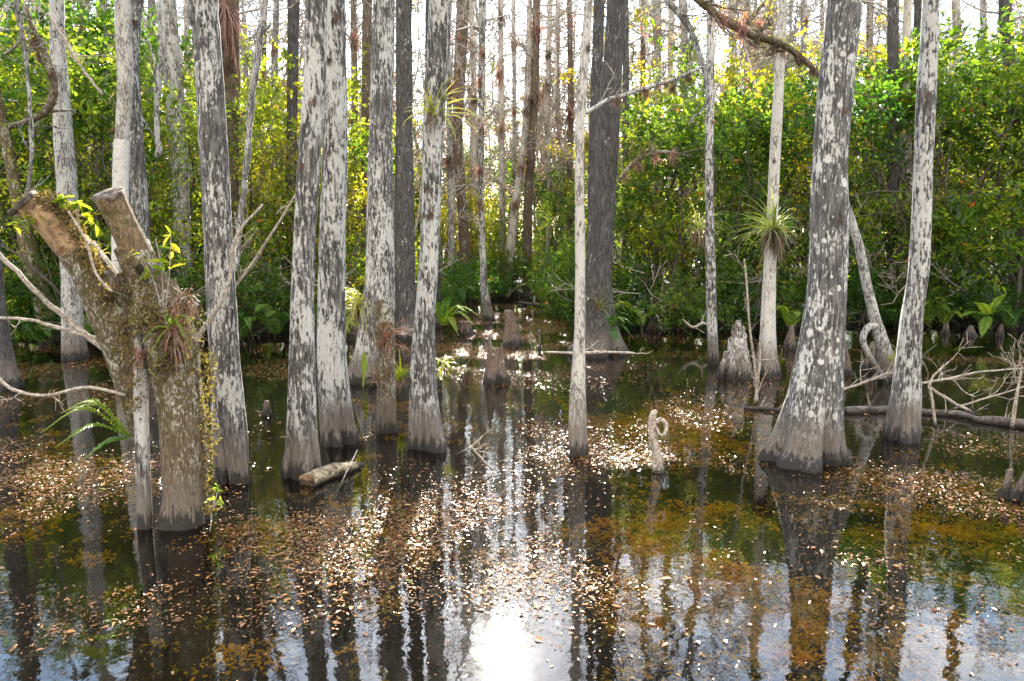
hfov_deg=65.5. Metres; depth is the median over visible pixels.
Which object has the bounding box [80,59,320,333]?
shrub
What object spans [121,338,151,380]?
air plant
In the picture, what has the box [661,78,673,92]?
air plant
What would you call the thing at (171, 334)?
air plant
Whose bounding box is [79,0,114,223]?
bare tree
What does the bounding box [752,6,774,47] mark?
air plant
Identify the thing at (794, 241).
shrub
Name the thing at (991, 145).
shrub
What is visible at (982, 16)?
bare tree
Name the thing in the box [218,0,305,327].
cypress tree
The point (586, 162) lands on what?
bare tree
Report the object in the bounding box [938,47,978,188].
bare tree
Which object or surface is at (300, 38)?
twiggy tree
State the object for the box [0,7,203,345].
shrub
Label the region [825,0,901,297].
cypress tree
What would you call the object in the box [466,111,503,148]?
air plant
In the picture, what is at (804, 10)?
bare tree
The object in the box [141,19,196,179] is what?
bare tree
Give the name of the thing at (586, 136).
bare tree
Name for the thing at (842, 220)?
air plant
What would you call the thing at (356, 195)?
shrub
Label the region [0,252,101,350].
dead branch
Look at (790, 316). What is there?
fern
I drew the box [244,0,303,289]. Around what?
bare tree
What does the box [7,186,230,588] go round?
cut tree
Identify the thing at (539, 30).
air plant
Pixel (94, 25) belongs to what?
bare tree
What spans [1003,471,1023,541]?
cypress knee
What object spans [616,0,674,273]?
bare tree
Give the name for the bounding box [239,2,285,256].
bare tree
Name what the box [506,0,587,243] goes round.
bare tree
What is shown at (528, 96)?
air plant
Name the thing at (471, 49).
air plant
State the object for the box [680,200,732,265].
bromeliad
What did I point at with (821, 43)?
bare tree
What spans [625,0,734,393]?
cypress tree
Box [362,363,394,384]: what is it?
air plant
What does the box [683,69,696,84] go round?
air plant
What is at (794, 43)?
bare tree
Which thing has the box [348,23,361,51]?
air plant
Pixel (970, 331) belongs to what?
cypress knee
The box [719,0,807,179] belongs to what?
bare tree
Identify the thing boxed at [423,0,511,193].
twiggy tree
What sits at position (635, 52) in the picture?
twiggy tree
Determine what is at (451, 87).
air plant
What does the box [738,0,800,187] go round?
bare tree
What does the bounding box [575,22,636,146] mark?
twiggy tree
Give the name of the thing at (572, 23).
air plant
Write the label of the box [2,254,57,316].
shrub
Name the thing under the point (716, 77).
shrub
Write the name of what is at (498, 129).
bare tree
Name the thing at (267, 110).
shrub
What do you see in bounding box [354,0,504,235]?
bare tree
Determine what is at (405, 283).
cypress tree
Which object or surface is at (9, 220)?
bare tree
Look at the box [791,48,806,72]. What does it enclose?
air plant
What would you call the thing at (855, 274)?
shrub
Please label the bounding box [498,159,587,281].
shrub
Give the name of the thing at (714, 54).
twiggy tree
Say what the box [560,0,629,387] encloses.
cypress tree
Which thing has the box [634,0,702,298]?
cypress tree
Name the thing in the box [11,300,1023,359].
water
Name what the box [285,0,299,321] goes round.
cypress tree
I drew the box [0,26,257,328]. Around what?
shrub
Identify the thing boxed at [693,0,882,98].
dead branch
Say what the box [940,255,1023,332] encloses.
shrub
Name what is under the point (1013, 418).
dead branch
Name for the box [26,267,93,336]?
shrub
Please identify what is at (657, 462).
cypress knee
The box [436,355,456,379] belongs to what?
bromeliad
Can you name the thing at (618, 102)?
air plant
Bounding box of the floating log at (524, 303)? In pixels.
[518,301,574,311]
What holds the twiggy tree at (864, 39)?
on the ground
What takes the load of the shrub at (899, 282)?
on the ground
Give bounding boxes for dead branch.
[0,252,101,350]
[0,317,96,339]
[0,378,126,412]
[8,5,78,135]
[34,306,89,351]
[46,13,130,111]
[67,211,127,298]
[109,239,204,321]
[197,203,262,338]
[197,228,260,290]
[203,193,295,315]
[248,249,271,278]
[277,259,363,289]
[416,237,461,291]
[454,434,484,455]
[470,444,492,470]
[546,340,652,355]
[547,272,641,307]
[585,238,644,273]
[586,47,703,114]
[609,127,718,181]
[636,259,677,312]
[664,0,720,128]
[682,312,706,332]
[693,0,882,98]
[720,250,778,288]
[726,250,766,405]
[728,311,782,402]
[797,259,808,277]
[844,344,936,389]
[847,307,881,322]
[849,191,882,291]
[869,259,902,296]
[871,265,907,304]
[890,242,976,293]
[922,337,973,428]
[922,350,1023,415]
[928,386,988,415]
[939,277,988,302]
[952,367,1023,413]
[989,332,1023,429]
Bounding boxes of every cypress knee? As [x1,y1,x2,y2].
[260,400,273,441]
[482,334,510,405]
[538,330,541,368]
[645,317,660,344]
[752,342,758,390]
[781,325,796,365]
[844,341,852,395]
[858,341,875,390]
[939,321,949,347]
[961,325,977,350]
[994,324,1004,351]
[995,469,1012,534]
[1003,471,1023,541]
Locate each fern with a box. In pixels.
[6,306,53,339]
[6,308,53,340]
[7,310,56,331]
[10,316,58,341]
[40,398,130,460]
[54,315,92,341]
[141,314,194,354]
[180,0,272,97]
[197,306,253,326]
[206,299,285,339]
[239,302,289,334]
[314,302,350,331]
[315,306,353,324]
[315,309,358,333]
[362,353,366,385]
[435,297,478,333]
[442,280,479,303]
[488,271,526,295]
[506,266,568,302]
[530,270,574,303]
[585,287,635,320]
[605,312,634,343]
[614,299,672,326]
[615,301,655,326]
[690,304,731,327]
[758,292,803,327]
[858,298,901,323]
[882,305,924,322]
[899,287,964,323]
[926,290,973,324]
[954,288,1016,323]
[960,293,1016,336]
[992,305,1023,327]
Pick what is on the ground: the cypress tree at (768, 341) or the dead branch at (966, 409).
the cypress tree at (768, 341)
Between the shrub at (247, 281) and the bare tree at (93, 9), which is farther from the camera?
the bare tree at (93, 9)
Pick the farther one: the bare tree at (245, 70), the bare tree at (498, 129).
the bare tree at (498, 129)
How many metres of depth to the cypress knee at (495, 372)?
13.04 m
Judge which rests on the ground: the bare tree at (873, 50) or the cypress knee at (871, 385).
the bare tree at (873, 50)
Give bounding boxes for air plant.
[26,26,45,53]
[33,46,44,63]
[42,92,61,120]
[46,66,59,83]
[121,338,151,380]
[136,301,209,378]
[153,274,209,328]
[222,57,236,77]
[265,41,285,69]
[309,95,319,107]
[314,280,390,341]
[329,10,341,25]
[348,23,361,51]
[348,107,359,125]
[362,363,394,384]
[365,319,411,361]
[422,183,430,195]
[426,210,435,220]
[442,144,460,172]
[447,66,465,113]
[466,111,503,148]
[467,38,477,60]
[468,93,477,111]
[472,198,485,212]
[473,163,482,179]
[476,43,493,64]
[476,76,487,94]
[487,109,518,152]
[490,59,512,92]
[491,6,511,29]
[503,31,519,58]
[506,101,517,119]
[508,197,518,212]
[512,160,524,174]
[516,154,538,174]
[519,87,536,108]
[520,104,530,118]
[521,90,541,110]
[523,8,547,42]
[539,88,544,104]
[540,46,553,61]
[540,79,554,94]
[551,63,567,87]
[552,27,564,50]
[552,105,575,134]
[560,12,577,39]
[565,102,575,125]
[586,40,594,55]
[610,90,624,110]
[616,169,632,182]
[631,157,645,172]
[637,49,646,64]
[639,86,650,99]
[650,149,662,168]
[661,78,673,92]
[665,144,682,170]
[667,78,681,98]
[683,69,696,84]
[707,3,736,38]
[733,15,753,49]
[736,7,756,38]
[748,25,767,49]
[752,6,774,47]
[763,31,785,58]
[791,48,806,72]
[800,13,811,28]
[804,63,817,78]
[833,209,846,226]
[883,350,895,364]
[956,20,968,35]
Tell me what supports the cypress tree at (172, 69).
on the ground
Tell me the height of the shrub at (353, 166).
7.711 m
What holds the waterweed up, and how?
in the water
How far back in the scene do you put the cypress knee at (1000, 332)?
19.09 m
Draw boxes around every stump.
[454,321,476,349]
[502,310,524,362]
[714,320,754,399]
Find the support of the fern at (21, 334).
on the ground
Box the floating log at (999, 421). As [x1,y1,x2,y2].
[973,409,1023,430]
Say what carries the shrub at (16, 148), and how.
on the ground
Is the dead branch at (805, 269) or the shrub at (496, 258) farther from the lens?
the shrub at (496, 258)
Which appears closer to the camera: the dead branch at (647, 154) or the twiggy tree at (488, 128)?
the dead branch at (647, 154)
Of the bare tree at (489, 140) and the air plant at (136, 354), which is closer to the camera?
the air plant at (136, 354)
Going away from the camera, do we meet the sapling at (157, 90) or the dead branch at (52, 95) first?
the dead branch at (52, 95)
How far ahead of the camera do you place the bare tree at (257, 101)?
26.00 m
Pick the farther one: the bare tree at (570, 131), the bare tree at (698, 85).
the bare tree at (698, 85)
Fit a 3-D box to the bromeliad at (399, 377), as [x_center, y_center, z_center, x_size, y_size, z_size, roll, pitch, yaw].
[-1.578,0.460,11.070,0.630,0.758,0.636,0,8,0]
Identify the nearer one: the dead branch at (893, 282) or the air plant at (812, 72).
the air plant at (812, 72)
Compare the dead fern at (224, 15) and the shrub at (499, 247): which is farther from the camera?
the shrub at (499, 247)
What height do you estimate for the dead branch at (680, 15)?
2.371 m
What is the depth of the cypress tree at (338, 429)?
8.94 m
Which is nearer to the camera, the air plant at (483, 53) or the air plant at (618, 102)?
the air plant at (618, 102)
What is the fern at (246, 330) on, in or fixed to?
on the ground
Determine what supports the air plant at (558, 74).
attached to the bare tree at (558, 87)
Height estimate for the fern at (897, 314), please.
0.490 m
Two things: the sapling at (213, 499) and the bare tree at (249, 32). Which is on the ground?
the bare tree at (249, 32)
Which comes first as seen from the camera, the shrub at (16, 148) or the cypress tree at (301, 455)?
the cypress tree at (301, 455)
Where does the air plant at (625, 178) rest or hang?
hanging from the dead branch at (647, 154)
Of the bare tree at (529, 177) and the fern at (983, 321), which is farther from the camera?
the bare tree at (529, 177)
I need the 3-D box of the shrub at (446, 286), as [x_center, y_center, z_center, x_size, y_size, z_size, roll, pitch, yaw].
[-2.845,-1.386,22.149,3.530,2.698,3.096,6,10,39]
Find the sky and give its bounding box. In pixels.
[2,0,1023,237]
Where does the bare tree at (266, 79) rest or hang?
on the ground
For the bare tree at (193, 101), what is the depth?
29.88 m
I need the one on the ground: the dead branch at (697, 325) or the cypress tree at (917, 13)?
the cypress tree at (917, 13)
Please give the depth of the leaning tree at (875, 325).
13.06 m
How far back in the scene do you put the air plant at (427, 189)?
8.63 m
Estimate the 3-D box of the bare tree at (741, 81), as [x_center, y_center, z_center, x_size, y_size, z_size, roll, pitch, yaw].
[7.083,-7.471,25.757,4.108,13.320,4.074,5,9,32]
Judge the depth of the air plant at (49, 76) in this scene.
12.99 m
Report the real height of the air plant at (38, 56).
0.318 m
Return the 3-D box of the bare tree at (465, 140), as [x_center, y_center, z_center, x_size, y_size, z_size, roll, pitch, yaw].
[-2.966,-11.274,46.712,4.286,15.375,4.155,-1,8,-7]
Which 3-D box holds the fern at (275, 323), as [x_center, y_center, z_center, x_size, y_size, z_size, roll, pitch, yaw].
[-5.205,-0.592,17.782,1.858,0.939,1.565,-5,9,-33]
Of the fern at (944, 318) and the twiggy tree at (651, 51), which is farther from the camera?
the twiggy tree at (651, 51)
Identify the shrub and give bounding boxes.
[0,0,167,283]
[0,0,241,277]
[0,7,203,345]
[0,8,352,309]
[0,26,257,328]
[0,35,201,305]
[0,67,60,303]
[0,143,59,316]
[0,233,85,346]
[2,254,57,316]
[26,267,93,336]
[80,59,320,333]
[166,265,257,348]
[168,240,290,351]
[191,25,422,319]
[193,151,281,280]
[230,117,366,306]
[249,132,317,264]
[251,93,421,308]
[253,246,317,340]
[346,136,445,277]
[351,247,461,307]
[413,145,491,271]
[413,183,535,280]
[414,172,521,277]
[415,251,500,315]
[415,276,468,325]
[440,151,506,257]
[441,253,514,306]
[444,137,540,274]
[456,207,528,281]
[474,241,542,294]
[485,148,587,270]
[487,157,532,254]
[491,208,546,291]
[496,248,565,300]
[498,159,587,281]
[515,174,620,304]
[525,247,631,317]
[526,230,660,322]
[539,118,727,315]
[542,169,619,260]
[556,238,669,331]
[572,16,784,303]
[572,77,797,325]
[613,42,898,309]
[615,179,693,280]
[634,242,753,341]
[643,72,816,317]
[658,74,985,315]
[666,169,742,283]
[685,52,976,323]
[690,241,805,340]
[723,209,804,275]
[734,13,947,297]
[756,263,852,329]
[795,23,1023,325]
[807,3,1023,307]
[846,256,905,327]
[849,240,956,327]
[851,0,1023,314]
[871,0,1023,327]
[934,39,1023,298]
[937,28,1023,283]
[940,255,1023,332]
[943,79,1023,306]
[977,135,1023,254]
[995,265,1023,326]
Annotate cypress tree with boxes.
[0,0,74,424]
[0,0,89,364]
[49,0,90,369]
[74,0,132,387]
[95,0,158,260]
[129,0,149,240]
[146,0,196,323]
[188,0,251,541]
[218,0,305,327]
[281,0,327,534]
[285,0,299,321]
[317,0,361,491]
[348,0,394,416]
[360,0,372,293]
[394,0,415,366]
[407,0,451,497]
[423,0,477,302]
[425,0,442,346]
[451,0,536,338]
[487,0,579,299]
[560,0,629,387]
[568,0,592,497]
[586,0,604,281]
[622,0,633,281]
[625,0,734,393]
[632,0,724,282]
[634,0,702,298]
[751,0,861,530]
[756,0,786,407]
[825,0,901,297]
[855,0,912,282]
[872,0,952,168]
[878,0,939,492]
[961,0,1023,303]
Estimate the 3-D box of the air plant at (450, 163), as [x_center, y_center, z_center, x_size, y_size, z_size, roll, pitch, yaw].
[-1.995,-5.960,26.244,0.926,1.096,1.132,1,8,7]
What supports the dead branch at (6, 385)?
attached to the cut tree at (118, 322)
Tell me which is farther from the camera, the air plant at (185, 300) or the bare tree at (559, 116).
the bare tree at (559, 116)
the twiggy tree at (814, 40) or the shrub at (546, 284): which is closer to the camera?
the shrub at (546, 284)
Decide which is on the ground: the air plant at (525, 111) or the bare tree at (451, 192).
the bare tree at (451, 192)
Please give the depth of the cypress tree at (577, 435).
8.56 m
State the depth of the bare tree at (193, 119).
32.57 m
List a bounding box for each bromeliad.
[395,352,409,394]
[401,75,485,144]
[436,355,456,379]
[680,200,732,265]
[721,181,808,268]
[774,36,799,63]
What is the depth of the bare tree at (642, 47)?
31.69 m
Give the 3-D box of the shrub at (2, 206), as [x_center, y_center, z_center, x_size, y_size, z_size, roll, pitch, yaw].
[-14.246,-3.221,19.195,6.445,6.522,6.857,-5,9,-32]
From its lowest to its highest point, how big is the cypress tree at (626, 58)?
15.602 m
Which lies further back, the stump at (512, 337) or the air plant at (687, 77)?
the stump at (512, 337)
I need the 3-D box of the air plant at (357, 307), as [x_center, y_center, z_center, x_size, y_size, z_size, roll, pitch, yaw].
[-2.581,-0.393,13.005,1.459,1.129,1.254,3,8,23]
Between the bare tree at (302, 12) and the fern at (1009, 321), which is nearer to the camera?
the fern at (1009, 321)
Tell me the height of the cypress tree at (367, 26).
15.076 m
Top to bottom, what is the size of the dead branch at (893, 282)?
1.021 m
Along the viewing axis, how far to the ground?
7.67 m
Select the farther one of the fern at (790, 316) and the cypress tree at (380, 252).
the fern at (790, 316)
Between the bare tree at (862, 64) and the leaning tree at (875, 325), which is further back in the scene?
the bare tree at (862, 64)
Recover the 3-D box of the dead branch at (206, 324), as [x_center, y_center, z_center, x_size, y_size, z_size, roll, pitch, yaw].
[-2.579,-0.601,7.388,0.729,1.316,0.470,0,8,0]
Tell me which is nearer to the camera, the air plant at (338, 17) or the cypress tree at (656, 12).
the air plant at (338, 17)
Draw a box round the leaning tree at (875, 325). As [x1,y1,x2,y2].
[849,202,894,403]
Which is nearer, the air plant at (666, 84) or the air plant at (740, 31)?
the air plant at (740, 31)
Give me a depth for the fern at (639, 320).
20.02 m
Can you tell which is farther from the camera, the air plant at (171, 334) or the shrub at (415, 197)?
the shrub at (415, 197)
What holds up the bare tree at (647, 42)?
on the ground
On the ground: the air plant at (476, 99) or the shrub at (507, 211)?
the shrub at (507, 211)
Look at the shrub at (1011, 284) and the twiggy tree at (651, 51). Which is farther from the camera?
the twiggy tree at (651, 51)
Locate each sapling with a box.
[5,0,65,196]
[8,194,100,236]
[132,224,182,319]
[140,0,173,156]
[204,482,223,507]
[232,0,274,272]
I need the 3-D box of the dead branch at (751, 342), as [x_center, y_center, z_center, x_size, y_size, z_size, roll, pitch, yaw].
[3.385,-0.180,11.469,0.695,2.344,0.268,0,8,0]
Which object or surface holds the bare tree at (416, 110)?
on the ground
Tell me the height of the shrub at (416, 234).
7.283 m
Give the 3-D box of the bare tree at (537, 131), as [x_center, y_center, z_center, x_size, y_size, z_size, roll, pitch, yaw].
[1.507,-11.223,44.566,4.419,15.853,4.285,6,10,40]
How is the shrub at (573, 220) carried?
on the ground
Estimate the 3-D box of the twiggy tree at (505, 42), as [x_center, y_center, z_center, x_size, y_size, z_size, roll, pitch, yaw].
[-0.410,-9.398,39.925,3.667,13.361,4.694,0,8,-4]
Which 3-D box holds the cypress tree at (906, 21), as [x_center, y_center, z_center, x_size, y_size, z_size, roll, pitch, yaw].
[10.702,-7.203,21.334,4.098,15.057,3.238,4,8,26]
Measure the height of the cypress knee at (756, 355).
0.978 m
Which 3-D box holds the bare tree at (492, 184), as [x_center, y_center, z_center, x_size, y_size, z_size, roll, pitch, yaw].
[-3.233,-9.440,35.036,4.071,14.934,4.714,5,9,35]
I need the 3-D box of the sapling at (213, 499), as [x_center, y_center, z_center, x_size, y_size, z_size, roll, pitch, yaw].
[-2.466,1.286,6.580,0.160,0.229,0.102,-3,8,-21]
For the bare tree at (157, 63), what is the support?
on the ground
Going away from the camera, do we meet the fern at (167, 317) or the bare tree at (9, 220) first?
the fern at (167, 317)
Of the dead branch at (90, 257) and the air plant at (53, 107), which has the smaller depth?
the dead branch at (90, 257)
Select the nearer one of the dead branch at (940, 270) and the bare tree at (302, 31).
the dead branch at (940, 270)
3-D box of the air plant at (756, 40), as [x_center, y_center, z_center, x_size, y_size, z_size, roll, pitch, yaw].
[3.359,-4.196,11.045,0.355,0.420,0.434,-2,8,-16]
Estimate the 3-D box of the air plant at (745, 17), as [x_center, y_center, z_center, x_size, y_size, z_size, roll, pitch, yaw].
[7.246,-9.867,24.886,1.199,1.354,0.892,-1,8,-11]
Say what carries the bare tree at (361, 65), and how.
on the ground
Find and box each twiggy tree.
[240,23,299,145]
[241,0,361,158]
[247,5,362,178]
[345,0,424,160]
[346,0,425,166]
[419,2,521,246]
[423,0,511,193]
[470,6,525,201]
[478,0,604,239]
[490,2,587,187]
[535,76,589,197]
[540,0,696,260]
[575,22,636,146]
[622,4,679,180]
[650,51,718,191]
[675,0,741,234]
[696,29,741,251]
[740,0,823,254]
[750,0,825,184]
[756,0,819,48]
[793,0,825,263]
[850,0,912,270]
[855,0,886,223]
[941,11,995,180]
[967,0,1023,178]
[974,0,1023,268]
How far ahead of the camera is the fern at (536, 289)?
26.86 m
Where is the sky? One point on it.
(973, 14)
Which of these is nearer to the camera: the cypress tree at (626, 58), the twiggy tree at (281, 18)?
the cypress tree at (626, 58)
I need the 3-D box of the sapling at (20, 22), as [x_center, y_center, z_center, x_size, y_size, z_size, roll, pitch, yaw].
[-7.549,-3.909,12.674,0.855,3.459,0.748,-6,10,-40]
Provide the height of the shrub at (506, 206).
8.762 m
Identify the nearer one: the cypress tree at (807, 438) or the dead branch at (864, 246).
the cypress tree at (807, 438)
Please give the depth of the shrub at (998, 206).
20.78 m
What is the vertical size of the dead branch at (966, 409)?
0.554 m
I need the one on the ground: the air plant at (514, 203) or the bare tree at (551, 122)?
the bare tree at (551, 122)
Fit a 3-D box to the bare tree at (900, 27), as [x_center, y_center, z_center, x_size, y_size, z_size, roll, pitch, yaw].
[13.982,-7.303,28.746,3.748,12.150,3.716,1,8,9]
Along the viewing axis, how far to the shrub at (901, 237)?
20.47 m
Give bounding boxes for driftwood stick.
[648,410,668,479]
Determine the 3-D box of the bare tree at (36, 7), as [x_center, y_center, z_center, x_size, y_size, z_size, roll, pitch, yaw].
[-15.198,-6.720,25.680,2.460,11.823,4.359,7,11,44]
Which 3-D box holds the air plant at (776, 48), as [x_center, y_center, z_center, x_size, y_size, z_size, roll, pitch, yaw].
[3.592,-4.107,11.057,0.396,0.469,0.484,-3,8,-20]
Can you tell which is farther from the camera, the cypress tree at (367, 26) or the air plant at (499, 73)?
the air plant at (499, 73)
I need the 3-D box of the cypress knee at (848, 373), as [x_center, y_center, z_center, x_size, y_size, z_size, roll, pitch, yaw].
[5.842,0.450,13.873,0.241,0.987,0.371,0,8,0]
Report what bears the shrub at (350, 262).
on the ground
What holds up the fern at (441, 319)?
on the ground
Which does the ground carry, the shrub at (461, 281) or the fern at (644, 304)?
the shrub at (461, 281)
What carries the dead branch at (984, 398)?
on the water
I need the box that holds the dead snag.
[375,299,397,476]
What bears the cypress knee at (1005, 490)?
on the water
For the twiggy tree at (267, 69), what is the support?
on the ground
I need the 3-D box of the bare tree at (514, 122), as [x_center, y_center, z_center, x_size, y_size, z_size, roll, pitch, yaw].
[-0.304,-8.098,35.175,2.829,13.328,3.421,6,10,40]
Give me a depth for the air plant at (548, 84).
32.73 m
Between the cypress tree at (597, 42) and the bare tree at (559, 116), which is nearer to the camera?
the cypress tree at (597, 42)
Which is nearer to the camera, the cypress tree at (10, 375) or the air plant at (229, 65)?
the cypress tree at (10, 375)
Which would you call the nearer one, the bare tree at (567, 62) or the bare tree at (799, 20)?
the bare tree at (567, 62)
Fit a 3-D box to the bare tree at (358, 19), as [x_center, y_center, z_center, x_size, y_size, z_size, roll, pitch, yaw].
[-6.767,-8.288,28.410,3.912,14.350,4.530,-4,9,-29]
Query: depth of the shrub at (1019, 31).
26.41 m
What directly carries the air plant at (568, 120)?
attached to the bare tree at (570, 131)
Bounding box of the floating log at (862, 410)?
[844,395,974,420]
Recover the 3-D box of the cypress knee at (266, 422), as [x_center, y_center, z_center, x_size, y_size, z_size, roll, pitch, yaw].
[-3.325,1.081,10.754,0.176,0.548,0.126,-7,10,-43]
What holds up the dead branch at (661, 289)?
attached to the shrub at (682, 311)
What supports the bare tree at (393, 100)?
on the ground
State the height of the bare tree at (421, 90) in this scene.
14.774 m
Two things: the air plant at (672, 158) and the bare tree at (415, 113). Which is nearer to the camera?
the air plant at (672, 158)
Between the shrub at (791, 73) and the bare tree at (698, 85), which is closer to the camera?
the shrub at (791, 73)
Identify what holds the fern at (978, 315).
on the ground
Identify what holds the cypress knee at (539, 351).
in the water
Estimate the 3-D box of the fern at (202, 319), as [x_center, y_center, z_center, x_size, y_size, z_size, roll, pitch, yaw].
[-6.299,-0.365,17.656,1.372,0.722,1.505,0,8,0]
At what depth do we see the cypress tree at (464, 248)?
28.16 m
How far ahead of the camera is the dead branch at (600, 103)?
14.11 m
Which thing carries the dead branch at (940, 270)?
hanging from the shrub at (901, 237)
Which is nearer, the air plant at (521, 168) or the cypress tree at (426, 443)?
the cypress tree at (426, 443)
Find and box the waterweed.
[0,383,1023,680]
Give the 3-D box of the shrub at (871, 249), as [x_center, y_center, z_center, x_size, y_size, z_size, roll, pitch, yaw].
[8.358,-3.884,21.602,6.549,7.357,7.130,-6,10,-39]
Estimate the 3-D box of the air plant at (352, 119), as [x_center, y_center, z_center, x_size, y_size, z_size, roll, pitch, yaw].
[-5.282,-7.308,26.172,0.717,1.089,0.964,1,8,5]
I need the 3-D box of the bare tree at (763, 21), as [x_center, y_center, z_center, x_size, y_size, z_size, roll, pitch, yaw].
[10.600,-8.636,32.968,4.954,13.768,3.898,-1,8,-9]
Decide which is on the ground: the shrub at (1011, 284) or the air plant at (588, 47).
the shrub at (1011, 284)
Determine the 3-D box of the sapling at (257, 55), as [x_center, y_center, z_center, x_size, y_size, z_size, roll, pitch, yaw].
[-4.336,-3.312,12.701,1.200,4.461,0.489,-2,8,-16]
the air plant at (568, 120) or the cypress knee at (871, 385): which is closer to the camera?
the cypress knee at (871, 385)
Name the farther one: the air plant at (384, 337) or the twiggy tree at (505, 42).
the twiggy tree at (505, 42)
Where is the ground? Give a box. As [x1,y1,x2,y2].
[0,240,1023,680]
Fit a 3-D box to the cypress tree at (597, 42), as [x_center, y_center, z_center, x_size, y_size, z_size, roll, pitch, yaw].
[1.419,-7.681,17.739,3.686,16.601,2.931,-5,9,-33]
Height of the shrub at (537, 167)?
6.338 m
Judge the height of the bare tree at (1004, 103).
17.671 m
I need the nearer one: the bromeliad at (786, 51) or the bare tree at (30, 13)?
the bromeliad at (786, 51)
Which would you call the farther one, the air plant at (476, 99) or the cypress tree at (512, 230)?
the air plant at (476, 99)
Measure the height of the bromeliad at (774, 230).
1.619 m
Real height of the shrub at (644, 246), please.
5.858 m
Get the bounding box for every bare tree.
[0,1,72,261]
[2,0,78,193]
[3,0,46,306]
[5,0,89,276]
[24,0,141,167]
[54,0,144,189]
[75,7,169,185]
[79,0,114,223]
[108,0,187,237]
[114,2,182,164]
[140,0,194,197]
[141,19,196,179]
[142,0,199,262]
[142,11,193,204]
[162,3,199,282]
[164,0,242,193]
[165,0,284,198]
[177,11,279,185]
[179,0,251,189]
[183,0,283,290]
[239,0,287,281]
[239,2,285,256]
[240,0,301,279]
[241,0,304,216]
[241,3,286,274]
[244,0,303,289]
[248,0,361,179]
[259,2,304,195]
[278,0,372,201]
[279,0,350,173]
[346,0,394,295]
[346,0,416,289]
[347,14,361,269]
[347,22,421,200]
[350,28,526,284]
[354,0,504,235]
[358,0,424,209]
[358,0,446,258]
[361,1,466,262]
[394,1,498,279]
[394,40,424,212]
[395,43,423,241]
[414,5,494,225]
[421,0,521,265]
[442,0,525,267]
[442,0,577,278]
[442,33,493,200]
[453,1,512,272]
[463,66,510,248]
[464,0,538,200]
[464,31,522,220]
[468,0,579,298]
[486,24,566,224]
[488,0,588,272]
[493,75,522,241]
[495,3,563,271]
[505,0,576,258]
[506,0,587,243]
[519,0,639,283]
[519,45,578,219]
[531,0,667,259]
[532,0,589,283]
[536,56,565,261]
[539,29,586,278]
[540,0,592,213]
[553,36,636,227]
[566,0,683,303]
[567,0,703,300]
[605,0,692,278]
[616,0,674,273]
[630,0,733,290]
[630,1,679,280]
[661,0,722,213]
[670,0,759,279]
[675,36,736,264]
[687,1,760,130]
[693,0,790,302]
[699,0,797,190]
[701,0,801,274]
[714,0,766,253]
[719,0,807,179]
[726,0,819,216]
[727,1,823,281]
[727,16,852,295]
[728,1,820,277]
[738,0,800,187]
[750,0,815,287]
[774,0,825,137]
[777,0,856,289]
[779,0,819,195]
[792,0,875,180]
[799,0,885,189]
[848,0,913,288]
[849,0,913,283]
[852,0,901,264]
[852,0,912,264]
[860,0,970,193]
[862,0,912,222]
[874,0,951,188]
[911,2,966,271]
[937,0,982,291]
[937,0,988,199]
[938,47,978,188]
[961,0,1023,284]
[972,0,1022,281]
[976,0,1023,81]
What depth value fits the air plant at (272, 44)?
25.88 m
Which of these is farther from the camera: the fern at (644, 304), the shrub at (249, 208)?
the shrub at (249, 208)
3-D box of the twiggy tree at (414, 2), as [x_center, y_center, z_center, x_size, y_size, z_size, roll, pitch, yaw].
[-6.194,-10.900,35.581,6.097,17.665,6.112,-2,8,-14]
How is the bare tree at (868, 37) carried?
on the ground
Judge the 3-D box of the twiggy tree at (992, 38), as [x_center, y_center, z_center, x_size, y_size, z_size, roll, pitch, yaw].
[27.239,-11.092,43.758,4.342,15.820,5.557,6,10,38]
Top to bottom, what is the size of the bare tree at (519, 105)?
13.016 m
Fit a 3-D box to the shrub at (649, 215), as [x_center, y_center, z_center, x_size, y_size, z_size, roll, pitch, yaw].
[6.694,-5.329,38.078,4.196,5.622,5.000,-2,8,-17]
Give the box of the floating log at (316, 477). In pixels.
[299,450,364,492]
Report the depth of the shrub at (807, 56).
24.05 m
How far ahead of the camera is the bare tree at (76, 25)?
28.19 m
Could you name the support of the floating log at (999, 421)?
on the water
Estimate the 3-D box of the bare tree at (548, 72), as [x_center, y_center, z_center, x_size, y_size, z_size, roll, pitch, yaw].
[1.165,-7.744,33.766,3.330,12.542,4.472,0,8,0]
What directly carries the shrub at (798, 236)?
on the ground
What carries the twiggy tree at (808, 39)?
on the ground
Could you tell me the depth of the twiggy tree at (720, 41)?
40.39 m
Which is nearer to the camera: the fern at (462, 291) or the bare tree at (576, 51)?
the fern at (462, 291)
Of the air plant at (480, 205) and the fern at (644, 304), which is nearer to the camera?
the fern at (644, 304)
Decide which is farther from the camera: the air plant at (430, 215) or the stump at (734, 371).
the stump at (734, 371)
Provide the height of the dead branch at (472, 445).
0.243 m
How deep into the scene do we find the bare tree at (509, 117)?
67.08 m
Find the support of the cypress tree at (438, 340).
on the ground
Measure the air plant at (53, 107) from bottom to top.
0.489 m
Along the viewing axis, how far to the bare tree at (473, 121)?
33.94 m
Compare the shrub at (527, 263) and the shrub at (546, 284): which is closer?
the shrub at (546, 284)

